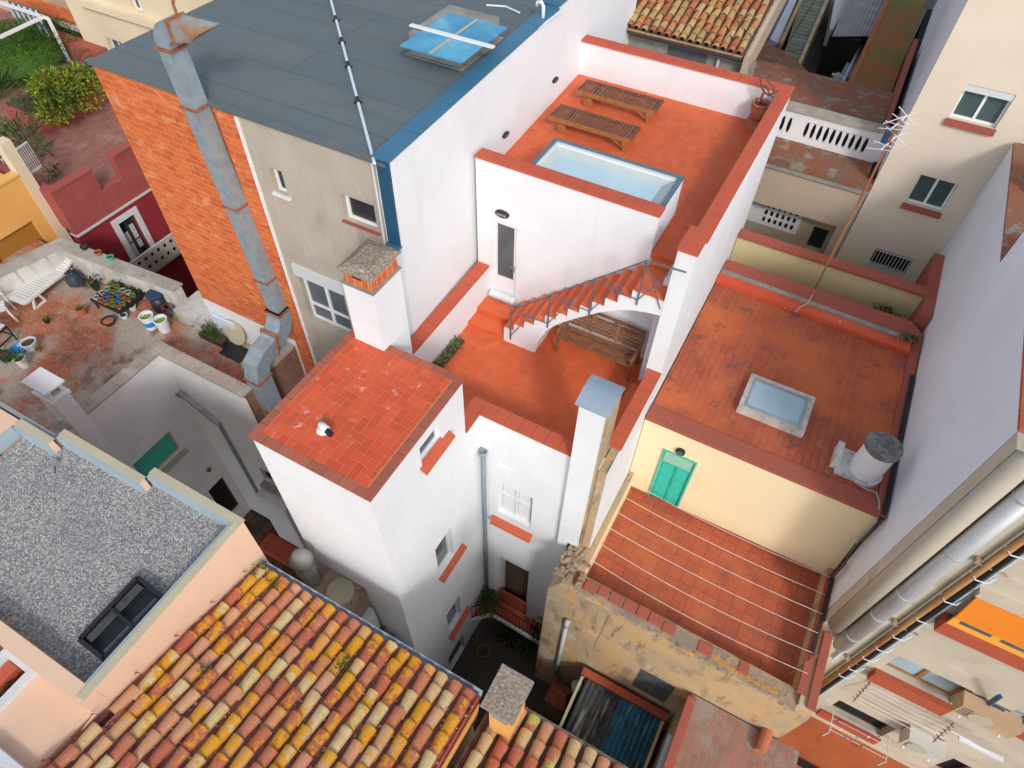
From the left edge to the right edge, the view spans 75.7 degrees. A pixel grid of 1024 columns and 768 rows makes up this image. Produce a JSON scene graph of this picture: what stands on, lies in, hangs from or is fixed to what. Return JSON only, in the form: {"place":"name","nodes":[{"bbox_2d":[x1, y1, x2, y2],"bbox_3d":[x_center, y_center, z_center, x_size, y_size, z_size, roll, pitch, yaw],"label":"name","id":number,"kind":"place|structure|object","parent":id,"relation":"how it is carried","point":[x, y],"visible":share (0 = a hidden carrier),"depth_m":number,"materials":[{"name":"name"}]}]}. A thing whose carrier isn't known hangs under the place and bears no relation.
{"place":"outdoors","nodes":[
{"label":"outdoors","id":0,"kind":"place"},
{"bbox_2d":[244,510,308,582],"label":"courtyard paving","id":1,"kind":"structure","parent":0,"point":[260,528],"depth_m":22.15,"materials":[{"name":"tile"}]},
{"bbox_2d":[259,532,321,576],"bbox_3d":[-5.860,6.166,20.957,5.100,0.418,0.550,24,54,17],"label":"courtyard step","id":2,"kind":"object","parent":1,"relation":"on","point":[276,547],"visible":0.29,"depth_m":21.36,"materials":[{"name":"tile"}]},
{"bbox_2d":[451,617,570,732],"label":"yard paving","id":3,"kind":"structure","parent":0,"point":[472,667],"depth_m":19.60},
{"bbox_2d":[476,639,490,658],"bbox_3d":[-0.894,7.896,19.535,0.563,0.646,0.486,24,54,17],"label":"courtyard pot","id":4,"kind":"object","parent":3,"relation":"on","point":[482,651],"visible":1,"depth_m":19.47,"materials":[{"name":"ceramic"}]},
{"bbox_2d":[474,585,501,620],"bbox_3d":[-0.674,6.263,18.816,0.873,1.072,1.123,-16,53,-14],"label":"potted plant","id":5,"kind":"object","parent":3,"relation":"on","point":[490,594],"visible":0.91,"depth_m":18.70,"materials":[{"name":"green plant"}]},
{"bbox_2d":[493,619,518,647],"bbox_3d":[-0.249,7.494,19.710,0.984,0.905,0.851,24,54,17],"label":"courtyard pot","id":6,"kind":"object","parent":3,"relation":"on","point":[505,637],"visible":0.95,"depth_m":19.56,"materials":[{"name":"ceramic"}]},
{"bbox_2d":[512,631,532,656],"bbox_3d":[0.247,7.804,19.554,0.774,0.776,0.669,24,54,17],"label":"courtyard pot","id":7,"kind":"object","parent":3,"relation":"on","point":[521,648],"visible":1,"depth_m":19.45,"materials":[{"name":"ceramic"}]},
{"bbox_2d":[529,617,542,644],"bbox_3d":[0.797,6.863,18.535,0.733,0.807,1.038,24,54,17],"label":"potted plant","id":8,"kind":"object","parent":3,"relation":"on","point":[538,633],"visible":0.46,"depth_m":18.43,"materials":[{"name":"green plant"}]},
{"bbox_2d":[543,679,571,722],"bbox_3d":[1.241,8.731,18.130,0.600,1.900,0.600,24,54,17],"label":"clay hood","id":9,"kind":"object","parent":3,"relation":"on","point":[558,696],"visible":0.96,"depth_m":17.53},
{"bbox_2d":[559,667,668,767],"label":"lean to","id":10,"kind":"object","parent":3,"relation":"on","point":[615,722],"visible":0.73,"depth_m":15.81,"materials":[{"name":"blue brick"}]},
{"bbox_2d":[243,0,1021,667],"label":"ground","id":11,"kind":"structure","parent":0,"point":[929,4],"depth_m":49.66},
{"bbox_2d":[0,136,73,264],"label":"yellow house","id":12,"kind":"structure","parent":11,"relation":"on","point":[27,216],"depth_m":19.77,"materials":[{"name":"paint"}]},
{"bbox_2d":[0,221,45,261],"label":"wall","id":13,"kind":"structure","parent":12,"relation":"in","point":[28,233],"depth_m":20.11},
{"bbox_2d":[0,8,198,297],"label":"red house","id":14,"kind":"structure","parent":11,"relation":"on","point":[97,192],"depth_m":22.46,"materials":[{"name":"paint"}]},
{"bbox_2d":[0,59,20,97],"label":"garden plant","id":15,"kind":"object","parent":14,"relation":"on","point":[5,78],"visible":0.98,"depth_m":24.50,"materials":[{"name":"green plant"}]},
{"bbox_2d":[0,112,55,173],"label":"plant","id":16,"kind":"object","parent":14,"relation":"on","point":[23,145],"visible":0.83,"depth_m":22.04,"materials":[{"name":"green"}]},
{"bbox_2d":[5,0,50,36],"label":"greenhouse","id":17,"kind":"object","parent":14,"relation":"on","point":[16,14],"visible":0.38,"depth_m":26.41,"materials":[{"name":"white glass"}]},
{"bbox_2d":[0,1,69,60],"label":"pergola frame","id":18,"kind":"object","parent":14,"relation":"on","point":[26,24],"visible":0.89,"depth_m":25.80,"materials":[{"name":"white"}]},
{"bbox_2d":[0,14,79,98],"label":"clipped hedge","id":19,"kind":"object","parent":14,"relation":"on","point":[27,50],"visible":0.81,"depth_m":25.71,"materials":[{"name":"green plant"}]},
{"bbox_2d":[2,64,109,134],"bbox_3d":[-16.331,-10.830,24.610,1.940,0.648,4.318,24,54,17],"label":"garden bed","id":20,"kind":"object","parent":14,"relation":"on","point":[44,128],"visible":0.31,"depth_m":23.61,"materials":[{"name":"red paint"}]},
{"bbox_2d":[3,60,107,126],"bbox_3d":[-15.957,-10.307,23.239,2.478,1.907,3.102,24,54,17],"label":"garden shrub","id":21,"kind":"object","parent":20,"relation":"in","point":[59,91],"visible":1,"depth_m":22.94,"materials":[{"name":"green plant"}]},
{"bbox_2d":[46,47,100,100],"bbox_3d":[-15.770,-11.246,23.849,2.747,1.254,2.670,-18,54,-15],"label":"cycad","id":22,"kind":"object","parent":20,"relation":"in","point":[65,50],"visible":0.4,"depth_m":23.80,"materials":[{"name":"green plant"}]},
{"bbox_2d":[15,24,107,61],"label":"planter wall","id":23,"kind":"structure","parent":14,"relation":"on","point":[83,44],"depth_m":26.43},
{"bbox_2d":[119,216,148,256],"bbox_3d":[-13.206,-5.031,23.022,0.076,1.920,0.640,24,54,17],"label":"door","id":24,"kind":"structure","parent":14,"relation":"in","point":[129,228],"depth_m":22.93,"materials":[{"name":"grey"}]},
{"bbox_2d":[0,0,212,49],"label":"beige block","id":25,"kind":"structure","parent":11,"relation":"on","point":[109,24],"depth_m":24.93,"materials":[{"name":"paint"}]},
{"bbox_2d":[0,401,267,767],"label":"gravel roof house","id":26,"kind":"structure","parent":11,"relation":"on","point":[89,532],"depth_m":10.93,"materials":[{"name":"gravel"}]},
{"bbox_2d":[0,660,24,697],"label":"planting trough","id":27,"kind":"object","parent":26,"relation":"on","point":[11,673],"visible":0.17,"depth_m":10.10,"materials":[{"name":"ceramic"}]},
{"bbox_2d":[77,576,163,661],"bbox_3d":[-6.029,3.659,10.256,0.689,0.169,1.204,24,54,17],"label":"skylight","id":28,"kind":"object","parent":26,"relation":"on","point":[115,622],"visible":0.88,"depth_m":10.24,"materials":[{"name":"glass"}]},
{"bbox_2d":[0,237,307,548],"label":"courtyard house","id":29,"kind":"structure","parent":11,"relation":"on","point":[179,402],"depth_m":17.95,"materials":[{"name":"grey"}]},
{"bbox_2d":[0,292,18,322],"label":"plastic chair","id":30,"kind":"object","parent":29,"relation":"on","point":[3,307],"visible":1,"depth_m":18.18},
{"bbox_2d":[4,347,29,368],"bbox_3d":[-12.800,-0.673,17.084,0.567,0.650,0.546,-11,52,-10],"label":"plant pot","id":31,"kind":"object","parent":29,"relation":"on","point":[20,360],"visible":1,"depth_m":17.06,"materials":[{"name":"white plastic"}]},
{"bbox_2d":[19,336,37,352],"bbox_3d":[-12.870,-1.071,17.575,0.403,0.388,0.397,24,54,17],"label":"plant pot","id":32,"kind":"object","parent":29,"relation":"on","point":[28,343],"visible":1,"depth_m":17.55,"materials":[{"name":"white plastic"}]},
{"bbox_2d":[7,259,72,309],"bbox_3d":[-13.441,-3.007,18.982,0.690,0.642,2.050,19,53,14],"label":"plastic lounger","id":33,"kind":"object","parent":29,"relation":"on","point":[52,279],"visible":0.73,"depth_m":18.72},
{"bbox_2d":[21,367,125,464],"bbox_3d":[-10.147,1.331,15.910,0.760,4.450,0.480,24,54,17],"label":"white chimney","id":34,"kind":"object","parent":29,"relation":"on","point":[52,392],"visible":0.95,"depth_m":14.66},
{"bbox_2d":[64,269,85,286],"bbox_3d":[-12.753,-3.093,19.157,0.470,0.486,0.480,24,54,17],"label":"rubbish sack","id":35,"kind":"object","parent":29,"relation":"on","point":[73,278],"visible":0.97,"depth_m":19.08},
{"bbox_2d":[80,274,101,290],"bbox_3d":[-12.094,-2.909,18.986,0.482,0.544,0.632,24,54,17],"label":"plant pot","id":36,"kind":"object","parent":29,"relation":"on","point":[94,286],"visible":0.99,"depth_m":19.00,"materials":[{"name":"green plastic"}]},
{"bbox_2d":[90,280,145,316],"bbox_3d":[-11.149,-2.429,18.740,1.230,0.358,1.055,24,54,17],"label":"seedling table","id":37,"kind":"object","parent":29,"relation":"on","point":[130,304],"visible":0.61,"depth_m":18.48,"materials":[{"name":"black plastic"}]},
{"bbox_2d":[138,310,156,330],"bbox_3d":[-9.988,-1.729,18.133,0.392,0.460,0.386,24,54,17],"label":"bucket","id":38,"kind":"object","parent":29,"relation":"on","point":[145,317],"visible":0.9,"depth_m":18.04,"materials":[{"name":"white"}]},
{"bbox_2d":[145,289,167,312],"bbox_3d":[-9.948,-2.342,18.541,0.480,0.600,0.480,24,54,17],"label":"plastic drum","id":39,"kind":"object","parent":29,"relation":"on","point":[156,299],"visible":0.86,"depth_m":18.34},
{"bbox_2d":[133,432,188,486],"bbox_3d":[-9.569,1.988,17.858,0.330,0.980,1.390,24,54,17],"label":"window","id":40,"kind":"structure","parent":29,"relation":"in","point":[158,454],"depth_m":18.01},
{"bbox_2d":[152,314,170,333],"bbox_3d":[-9.580,-1.629,18.073,0.382,0.440,0.376,24,54,17],"label":"bucket","id":41,"kind":"object","parent":29,"relation":"on","point":[160,322],"visible":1,"depth_m":17.99,"materials":[{"name":"white"}]},
{"bbox_2d":[190,318,228,347],"bbox_3d":[-8.134,-1.384,17.847,1.241,0.537,0.704,24,54,17],"label":"flower box","id":42,"kind":"object","parent":29,"relation":"on","point":[210,336],"visible":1,"depth_m":17.82,"materials":[{"name":"green plastic"}]},
{"bbox_2d":[210,313,234,335],"bbox_3d":[-7.731,-1.512,17.858,0.800,0.697,0.060,24,54,17],"label":"white board","id":43,"kind":"object","parent":29,"relation":"on","point":[219,321],"visible":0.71,"depth_m":17.69,"materials":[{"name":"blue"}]},
{"bbox_2d":[208,477,237,510],"bbox_3d":[-9.358,3.619,21.241,0.070,1.920,0.640,24,54,17],"label":"door","id":44,"kind":"structure","parent":29,"relation":"in","point":[220,492],"depth_m":21.26,"materials":[{"name":"grey"}]},
{"bbox_2d":[219,342,247,362],"bbox_3d":[-7.455,-0.856,17.763,0.720,0.026,0.480,24,54,17],"label":"rubber mat","id":45,"kind":"object","parent":29,"relation":"on","point":[234,352],"visible":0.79,"depth_m":17.74,"materials":[{"name":"black plastic"}]},
{"bbox_2d":[223,319,245,344],"bbox_3d":[-7.450,-1.393,17.700,0.760,0.741,0.247,24,54,17],"label":"round tabletop","id":46,"kind":"object","parent":45,"relation":"on","point":[237,336],"visible":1,"depth_m":17.69,"materials":[{"name":"metal"}]},
{"bbox_2d":[37,559,482,767],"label":"tile roof house","id":47,"kind":"structure","parent":11,"relation":"on","point":[270,688],"depth_m":10.24,"materials":[{"name":"ceramic"}]},
{"bbox_2d":[289,548,321,588],"bbox_3d":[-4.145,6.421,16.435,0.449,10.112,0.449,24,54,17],"label":"stone finial","id":48,"kind":"object","parent":11,"relation":"on","point":[303,564],"visible":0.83,"depth_m":12.64,"materials":[{"name":"stone"}]},
{"bbox_2d":[84,0,636,375],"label":"grey roof house","id":49,"kind":"structure","parent":11,"relation":"on","point":[325,196],"depth_m":13.02,"materials":[{"name":"paint"}]},
{"bbox_2d":[153,0,291,416],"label":"ventilation duct","id":50,"kind":"object","parent":49,"relation":"attached to","point":[175,34],"visible":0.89,"depth_m":12.86,"materials":[{"name":"metal"}]},
{"bbox_2d":[272,169,290,200],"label":"window","id":51,"kind":"structure","parent":49,"relation":"in","point":[280,180],"depth_m":12.54,"materials":[{"name":"white"}]},
{"bbox_2d":[291,263,351,337],"bbox_3d":[-4.100,-1.820,14.609,1.360,1.770,0.270,24,54,17],"label":"window","id":52,"kind":"structure","parent":49,"relation":"in","point":[326,295],"depth_m":14.73,"materials":[{"name":"white"}]},
{"bbox_2d":[330,0,375,164],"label":"roof conduit","id":53,"kind":"object","parent":49,"relation":"on","point":[357,101],"visible":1,"depth_m":12.14,"materials":[{"name":"grey"}]},
{"bbox_2d":[342,195,380,235],"bbox_3d":[-2.711,-3.096,11.884,0.840,0.600,0.230,24,54,17],"label":"window","id":54,"kind":"structure","parent":49,"relation":"in","point":[359,210],"depth_m":12.00,"materials":[{"name":"white"}]},
{"bbox_2d":[405,5,503,70],"bbox_3d":[-1.132,-6.937,13.122,1.320,0.420,1.660,24,54,17],"label":"roof skylight","id":55,"kind":"object","parent":49,"relation":"on","point":[465,13],"visible":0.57,"depth_m":13.05,"materials":[{"name":"metal"}]},
{"bbox_2d":[400,12,506,63],"bbox_3d":[-1.128,-6.652,12.578,1.860,0.055,1.710,24,54,17],"label":"blue sheet","id":56,"kind":"object","parent":55,"relation":"on","point":[456,38],"visible":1,"depth_m":12.52,"materials":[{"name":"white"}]},
{"bbox_2d":[248,34,794,670],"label":"white house","id":57,"kind":"structure","parent":11,"relation":"on","point":[426,500],"depth_m":13.21,"materials":[{"name":"paint"}]},
{"bbox_2d":[420,427,437,457],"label":"window","id":58,"kind":"structure","parent":57,"relation":"in","point":[425,446],"depth_m":11.17,"materials":[{"name":"white"}]},
{"bbox_2d":[435,533,448,568],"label":"window","id":59,"kind":"structure","parent":57,"relation":"in","point":[442,550],"depth_m":14.44,"materials":[{"name":"grey"}]},
{"bbox_2d":[432,335,464,367],"bbox_3d":[-1.483,-0.517,14.394,0.384,0.250,1.625,24,54,17],"label":"succulent row","id":60,"kind":"object","parent":57,"relation":"on","point":[450,352],"visible":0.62,"depth_m":14.57,"materials":[{"name":"green plant"}]},
{"bbox_2d":[494,220,516,297],"bbox_3d":[-0.144,-2.775,14.739,0.580,2.060,0.126,24,54,17],"label":"door","id":61,"kind":"structure","parent":57,"relation":"in","point":[505,236],"depth_m":14.73,"materials":[{"name":"white"}]},
{"bbox_2d":[499,588,526,614],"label":"step","id":62,"kind":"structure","parent":57,"relation":"in","point":[508,599],"depth_m":18.75,"materials":[{"name":"tile"}]},
{"bbox_2d":[503,559,528,601],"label":"window","id":63,"kind":"structure","parent":57,"relation":"in","point":[515,579],"depth_m":18.06,"materials":[{"name":"brown"}]},
{"bbox_2d":[500,483,532,522],"bbox_3d":[0.119,2.580,14.608,0.850,1.320,0.076,24,54,17],"label":"window","id":64,"kind":"structure","parent":57,"relation":"in","point":[519,504],"depth_m":14.67,"materials":[{"name":"white"}]},
{"bbox_2d":[548,104,640,152],"bbox_3d":[1.855,-5.814,14.992,2.000,0.340,0.644,24,54,17],"label":"sun lounger","id":65,"kind":"object","parent":57,"relation":"on","point":[573,117],"visible":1,"depth_m":14.84,"materials":[{"name":"brown wood"}]},
{"bbox_2d":[554,312,646,381],"bbox_3d":[1.897,-0.922,14.323,1.780,1.009,0.708,24,54,17],"label":"garden bench","id":66,"kind":"object","parent":57,"relation":"on","point":[568,336],"visible":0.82,"depth_m":14.28,"materials":[{"name":"brown wood"}]},
{"bbox_2d":[576,79,663,123],"bbox_3d":[2.552,-6.748,15.768,2.000,0.340,0.644,24,54,17],"label":"sun lounger","id":67,"kind":"object","parent":57,"relation":"on","point":[598,91],"visible":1,"depth_m":15.61,"materials":[{"name":"brown wood"}]},
{"bbox_2d":[743,98,770,131],"bbox_3d":[5.658,-6.197,15.207,0.420,0.622,0.420,24,54,17],"label":"pedestal pot","id":68,"kind":"object","parent":57,"relation":"on","point":[755,116],"visible":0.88,"depth_m":15.08,"materials":[{"name":"ceramic"}]},
{"bbox_2d":[760,75,774,104],"bbox_3d":[5.689,-6.575,14.739,0.458,0.700,0.085,27,55,19],"label":"twisted branch","id":69,"kind":"object","parent":68,"relation":"in","point":[762,86],"visible":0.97,"depth_m":14.71,"materials":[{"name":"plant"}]},
{"bbox_2d":[455,663,628,767],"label":"tile house","id":70,"kind":"structure","parent":11,"relation":"on","point":[512,730],"depth_m":10.48,"materials":[{"name":"tile"}]},
{"bbox_2d":[626,0,786,75],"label":"tiled cottage","id":71,"kind":"structure","parent":11,"relation":"on","point":[727,34],"depth_m":18.88,"materials":[{"name":"tile"}]},
{"bbox_2d":[534,259,922,738],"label":"cream house","id":72,"kind":"structure","parent":11,"relation":"on","point":[768,399],"depth_m":14.29,"materials":[{"name":"tile"}]},
{"bbox_2d":[648,449,696,507],"bbox_3d":[3.619,2.124,14.928,0.760,2.030,0.190,24,54,17],"label":"door","id":73,"kind":"structure","parent":72,"relation":"in","point":[674,471],"depth_m":14.83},
{"bbox_2d":[592,560,807,673],"bbox_3d":[3.693,4.742,13.460,4.603,0.282,0.012,24,54,17],"label":"clothes line","id":74,"kind":"object","parent":72,"relation":"attached to","point":[699,622],"visible":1,"depth_m":13.52,"materials":[{"name":"silver metal"}]},
{"bbox_2d":[608,527,816,632],"bbox_3d":[4.116,4.116,13.915,4.602,0.182,0.012,24,54,17],"label":"clothes line","id":75,"kind":"object","parent":72,"relation":"attached to","point":[711,583],"visible":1,"depth_m":13.93,"materials":[{"name":"silver metal"}]},
{"bbox_2d":[809,374,914,655],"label":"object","id":76,"kind":"object","parent":72,"relation":"attached to","point":[893,469],"visible":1,"depth_m":13.32,"materials":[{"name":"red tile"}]},
{"bbox_2d":[829,431,903,486],"bbox_3d":[6.810,1.387,12.678,0.960,0.950,0.680,24,54,17],"label":"water tank","id":77,"kind":"object","parent":72,"relation":"on","point":[874,458],"visible":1,"depth_m":12.48,"materials":[{"name":"plastic"}]},
{"bbox_2d":[755,43,807,71],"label":"mossy wall top","id":78,"kind":"structure","parent":11,"relation":"on","point":[772,54],"depth_m":21.68,"materials":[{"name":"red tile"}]},
{"bbox_2d":[765,0,798,47],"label":"white strip roof","id":79,"kind":"structure","parent":11,"relation":"on","point":[778,33],"depth_m":24.20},
{"bbox_2d":[778,0,802,49],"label":"roof kerb","id":80,"kind":"structure","parent":11,"relation":"on","point":[784,40],"depth_m":24.05,"materials":[{"name":"paint"}]},
{"bbox_2d":[730,228,944,332],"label":"boundary wall","id":81,"kind":"structure","parent":11,"relation":"on","point":[915,302],"depth_m":16.56,"materials":[{"name":"yellow paint"}]},
{"bbox_2d":[777,716,908,767],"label":"roof","id":82,"kind":"structure","parent":11,"relation":"on","point":[809,742],"depth_m":16.22,"materials":[{"name":"tile"}]},
{"bbox_2d":[848,0,924,91],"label":"mossy roof","id":83,"kind":"structure","parent":11,"relation":"on","point":[880,60],"depth_m":21.96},
{"bbox_2d":[811,142,1023,767],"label":"tall house","id":84,"kind":"structure","parent":11,"relation":"on","point":[946,535],"depth_m":12.08,"materials":[{"name":"paint"}]},
{"bbox_2d":[816,700,887,744],"bbox_3d":[8.242,7.962,15.767,1.390,1.300,0.330,24,54,17],"label":"window","id":85,"kind":"structure","parent":84,"relation":"in","point":[822,713],"depth_m":15.93,"materials":[{"name":"grey"}]},
{"bbox_2d":[822,708,889,764],"bbox_3d":[8.133,8.328,15.576,1.292,0.430,0.598,24,54,17],"label":"laundry rack","id":86,"kind":"object","parent":84,"relation":"attached to","point":[885,761],"visible":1,"depth_m":15.41,"materials":[{"name":"grey"}]},
{"bbox_2d":[853,682,953,741],"bbox_3d":[8.326,7.004,14.085,1.761,0.785,0.255,24,54,17],"label":"laundry bracket","id":87,"kind":"object","parent":84,"relation":"attached to","point":[934,739],"visible":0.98,"depth_m":14.05,"materials":[{"name":"silver metal"}]},
{"bbox_2d":[866,656,965,715],"bbox_3d":[8.220,5.987,13.298,1.470,1.280,0.370,24,54,17],"label":"window","id":88,"kind":"structure","parent":84,"relation":"in","point":[897,686],"depth_m":13.42,"materials":[{"name":"red"}]},
{"bbox_2d":[898,725,947,761],"bbox_3d":[9.014,7.905,14.492,0.750,0.540,0.398,24,54,17],"label":"air conditioner","id":89,"kind":"object","parent":84,"relation":"attached to","point":[921,744],"visible":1,"depth_m":14.33,"materials":[{"name":"white"}]},
{"bbox_2d":[936,758,968,767],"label":"window","id":90,"kind":"structure","parent":84,"relation":"in","point":[952,763],"depth_m":15.33,"materials":[{"name":"grey"}]},
{"bbox_2d":[951,730,1003,761],"bbox_3d":[9.140,7.117,12.973,1.001,0.140,0.080,24,54,17],"label":"white cloth","id":91,"kind":"object","parent":84,"relation":"hanging from","point":[980,748],"visible":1,"depth_m":12.96,"materials":[{"name":"white"}]},
{"bbox_2d":[933,586,1023,671],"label":"orange awning","id":92,"kind":"object","parent":84,"relation":"attached to","point":[987,622],"visible":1,"depth_m":10.83,"materials":[{"name":"fabric"}]},
{"bbox_2d":[951,690,1021,738],"bbox_3d":[9.016,6.294,12.549,1.000,0.460,0.398,24,54,17],"label":"air conditioner","id":93,"kind":"object","parent":84,"relation":"attached to","point":[980,711],"visible":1,"depth_m":12.41,"materials":[{"name":"white"}]},
{"bbox_2d":[986,694,1023,722],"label":"drain hose","id":94,"kind":"object","parent":84,"relation":"attached to","point":[994,700],"visible":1,"depth_m":12.19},
{"bbox_3d":[-3.509,7.719,17.163,2.210,4.500,1.050,24,54,17],"label":"alley terrace","id":95,"kind":"object","parent":11,"relation":"on","visible":0},
{"bbox_2d":[314,568,372,617],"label":"terrace floor","id":96,"kind":"structure","parent":95,"relation":"on","point":[344,592],"depth_m":13.36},
{"bbox_2d":[362,607,381,629],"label":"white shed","id":97,"kind":"structure","parent":95,"relation":"on","point":[369,616],"depth_m":14.00,"materials":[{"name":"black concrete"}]},
{"bbox_2d":[647,694,799,767],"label":"brick terrace","id":98,"kind":"structure","parent":0,"point":[696,732],"depth_m":13.77,"materials":[{"name":"brick"}]},
{"bbox_2d":[754,727,773,755],"bbox_3d":[5.238,7.387,13.687,0.232,0.232,0.552,28,56,20],"label":"clay pipe","id":99,"kind":"object","parent":98,"relation":"on","point":[762,744],"visible":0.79,"depth_m":13.60,"materials":[{"name":"ceramic"}]},
{"bbox_2d":[743,60,895,257],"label":"building","id":100,"kind":"structure","parent":0,"point":[822,157],"depth_m":18.16,"materials":[{"name":"beige paint"}]},
{"bbox_2d":[807,226,828,248],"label":"window","id":101,"kind":"structure","parent":100,"relation":"in","point":[818,236],"depth_m":19.43,"materials":[{"name":"grey"}]},
{"bbox_2d":[784,0,868,73],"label":"yard floor","id":102,"kind":"structure","parent":0,"point":[813,58],"depth_m":25.64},
{"bbox_2d":[785,0,824,60],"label":"plank walk","id":103,"kind":"structure","parent":102,"relation":"on","point":[808,12],"depth_m":23.97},
{"bbox_2d":[798,0,829,65],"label":"roof kerb","id":104,"kind":"structure","parent":102,"relation":"on","point":[811,38],"depth_m":23.95,"materials":[{"name":"paint"}]},
{"bbox_2d":[816,0,885,77],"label":"yard shed","id":105,"kind":"structure","parent":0,"point":[850,24],"depth_m":23.82,"materials":[{"name":"metal"}]},
{"bbox_2d":[841,37,868,81],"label":"sheet walkway","id":106,"kind":"structure","parent":105,"relation":"attached to","point":[863,43],"depth_m":23.45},
{"bbox_2d":[835,0,1023,282],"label":"beige house","id":107,"kind":"structure","parent":0,"point":[959,85],"depth_m":15.81,"materials":[{"name":"paint"}]},
{"bbox_2d":[867,248,912,275],"bbox_3d":[10.507,-3.455,18.294,0.970,0.582,0.300,24,54,17],"label":"vent grille","id":108,"kind":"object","parent":107,"relation":"in","point":[886,258],"depth_m":18.37,"materials":[{"name":"grey"}]},
{"bbox_2d":[900,174,956,218],"bbox_3d":[10.516,-4.763,16.603,0.942,0.960,0.280,24,54,17],"label":"window","id":109,"kind":"structure","parent":107,"relation":"in","point":[928,191],"depth_m":16.70,"materials":[{"name":"white"}]},
{"bbox_2d":[944,84,1015,136],"bbox_3d":[10.539,-6.203,14.847,1.045,0.939,0.280,24,54,17],"label":"window","id":110,"kind":"structure","parent":107,"relation":"in","point":[978,104],"depth_m":14.92,"materials":[{"name":"white"}]},
{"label":"gap floor","id":111,"kind":"structure","parent":0,"visible":0},
{"bbox_2d":[814,107,918,288],"bbox_3d":[7.669,-3.742,14.992,0.573,5.139,0.820,38,59,26],"label":"tv antenna","id":112,"kind":"object","parent":111,"relation":"on","point":[885,137],"visible":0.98,"depth_m":13.59,"materials":[{"name":"white"}]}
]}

